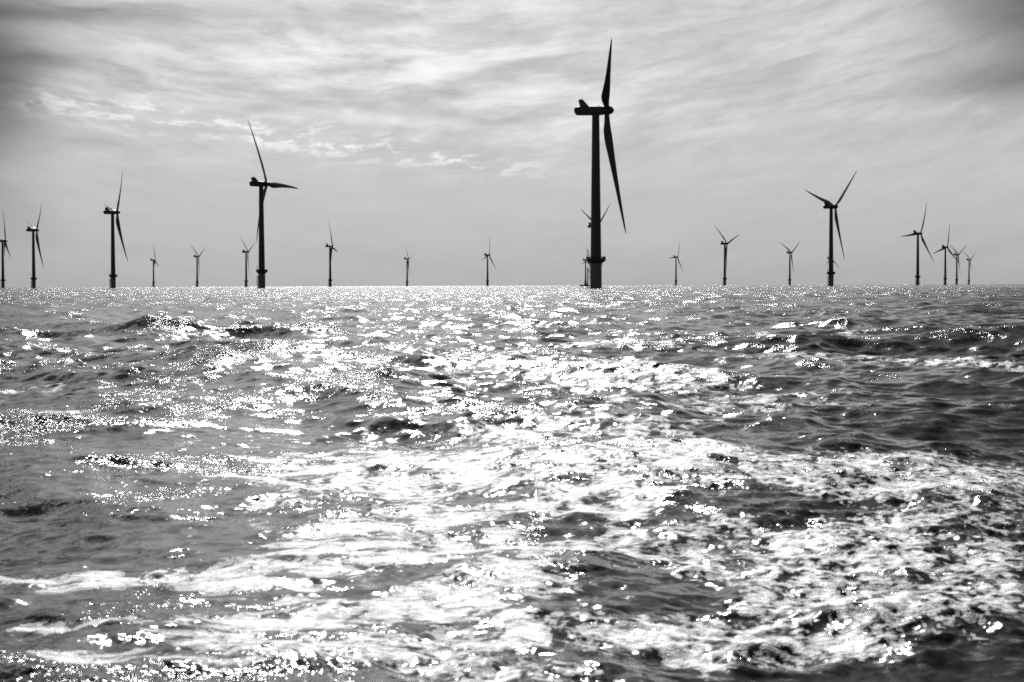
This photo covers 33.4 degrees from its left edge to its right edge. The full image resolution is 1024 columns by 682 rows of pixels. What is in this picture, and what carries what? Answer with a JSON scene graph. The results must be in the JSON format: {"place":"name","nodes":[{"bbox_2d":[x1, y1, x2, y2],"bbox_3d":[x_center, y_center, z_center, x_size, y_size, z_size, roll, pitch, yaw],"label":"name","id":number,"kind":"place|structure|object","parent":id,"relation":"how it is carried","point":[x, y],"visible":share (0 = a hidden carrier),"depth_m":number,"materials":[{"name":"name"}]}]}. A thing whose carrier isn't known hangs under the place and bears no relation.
{"place":"outdoors","nodes":[
{"label":"outdoors","id":0,"kind":"place"},
{"bbox_2d":[0,284,1023,681],"bbox_3d":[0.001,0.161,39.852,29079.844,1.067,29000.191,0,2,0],"label":"water","id":1,"kind":"structure","parent":0,"point":[524,484],"depth_m":13.51,"materials":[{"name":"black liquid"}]},
{"bbox_2d":[0,214,10,287],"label":"wind turbine","id":2,"kind":"object","parent":1,"relation":"in","point":[4,245],"visible":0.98,"depth_m":3078.95,"materials":[{"name":"paint"}]},
{"bbox_2d":[26,204,43,287],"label":"wind turbine","id":3,"kind":"object","parent":1,"relation":"in","point":[33,278],"visible":0.94,"depth_m":2497.71,"materials":[{"name":"paint"}]},
{"bbox_2d":[103,171,127,287],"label":"wind turbine","id":4,"kind":"object","parent":1,"relation":"in","point":[112,279],"visible":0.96,"depth_m":1908.84,"materials":[{"name":"paint"}]},
{"bbox_2d":[150,245,158,286],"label":"wind turbine","id":5,"kind":"object","parent":1,"relation":"in","point":[154,262],"visible":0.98,"depth_m":5339.27,"materials":[{"name":"paint"}]},
{"bbox_2d":[191,246,204,286],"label":"wind turbine","id":6,"kind":"object","parent":1,"relation":"in","point":[197,262],"visible":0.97,"depth_m":4745.23,"materials":[{"name":"paint"}]},
{"bbox_2d":[240,237,253,286],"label":"wind turbine","id":7,"kind":"object","parent":1,"relation":"in","point":[246,258],"visible":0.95,"depth_m":4119.98,"materials":[{"name":"paint"}]},
{"bbox_2d":[248,121,298,287],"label":"wind turbine","id":8,"kind":"object","parent":1,"relation":"in","point":[261,271],"visible":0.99,"depth_m":1387.92,"materials":[{"name":"paint"}]},
{"bbox_2d":[325,222,337,286],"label":"wind turbine","id":9,"kind":"object","parent":1,"relation":"in","point":[331,247],"visible":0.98,"depth_m":3557.12,"materials":[{"name":"paint"}]},
{"bbox_2d":[404,250,411,285],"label":"wind turbine","id":10,"kind":"object","parent":1,"relation":"in","point":[407,264],"visible":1,"depth_m":5245.65,"materials":[{"name":"paint"}]},
{"bbox_2d":[482,248,496,285],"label":"wind turbine","id":11,"kind":"object","parent":1,"relation":"in","point":[487,281],"visible":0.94,"depth_m":4643.75,"materials":[{"name":"paint"}]},
{"bbox_2d":[582,244,589,282],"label":"wind turbine","id":12,"kind":"object","parent":1,"relation":"in","point":[585,281],"visible":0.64,"depth_m":5613.62,"materials":[{"name":"paint"}]},
{"bbox_2d":[583,205,609,266],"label":"wind turbine","id":13,"kind":"object","parent":1,"relation":"in","point":[589,226],"visible":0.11,"depth_m":2406.60,"materials":[{"name":"paint"}]},
{"bbox_2d":[574,39,625,288],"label":"wind turbine","id":14,"kind":"object","parent":1,"relation":"in","point":[595,260],"visible":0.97,"depth_m":813.15,"materials":[{"name":"paint"}]},
{"bbox_2d":[671,243,683,284],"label":"wind turbine","id":15,"kind":"object","parent":1,"relation":"in","point":[675,257],"visible":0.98,"depth_m":5102.80,"materials":[{"name":"paint"}]},
{"bbox_2d":[715,226,737,285],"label":"wind turbine","id":16,"kind":"object","parent":1,"relation":"in","point":[725,244],"visible":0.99,"depth_m":3447.93,"materials":[{"name":"paint"}]},
{"bbox_2d":[781,243,798,284],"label":"wind turbine","id":17,"kind":"object","parent":1,"relation":"in","point":[790,258],"visible":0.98,"depth_m":4442.74,"materials":[{"name":"paint"}]},
{"bbox_2d":[806,171,856,285],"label":"wind turbine","id":18,"kind":"object","parent":1,"relation":"in","point":[831,207],"visible":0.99,"depth_m":1827.25,"materials":[{"name":"paint"}]},
{"bbox_2d":[901,203,933,284],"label":"wind turbine","id":19,"kind":"object","parent":1,"relation":"in","point":[917,276],"visible":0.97,"depth_m":2806.40,"materials":[{"name":"paint"}]},
{"bbox_2d":[932,224,957,284],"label":"wind turbine","id":20,"kind":"object","parent":1,"relation":"in","point":[944,276],"visible":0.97,"depth_m":3847.18,"materials":[{"name":"paint"}]},
{"bbox_2d":[949,244,965,284],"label":"wind turbine","id":21,"kind":"object","parent":1,"relation":"in","point":[957,262],"visible":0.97,"depth_m":4816.05,"materials":[{"name":"paint"}]},
{"bbox_2d":[966,252,975,284],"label":"wind turbine","id":22,"kind":"object","parent":1,"relation":"in","point":[969,264],"visible":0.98,"depth_m":5842.00,"materials":[{"name":"paint"}]},
{"bbox_2d":[0,0,1023,286],"label":"sky","id":23,"kind":"structure","parent":0,"point":[445,133],"materials":[{"name":"grey"}]}
]}

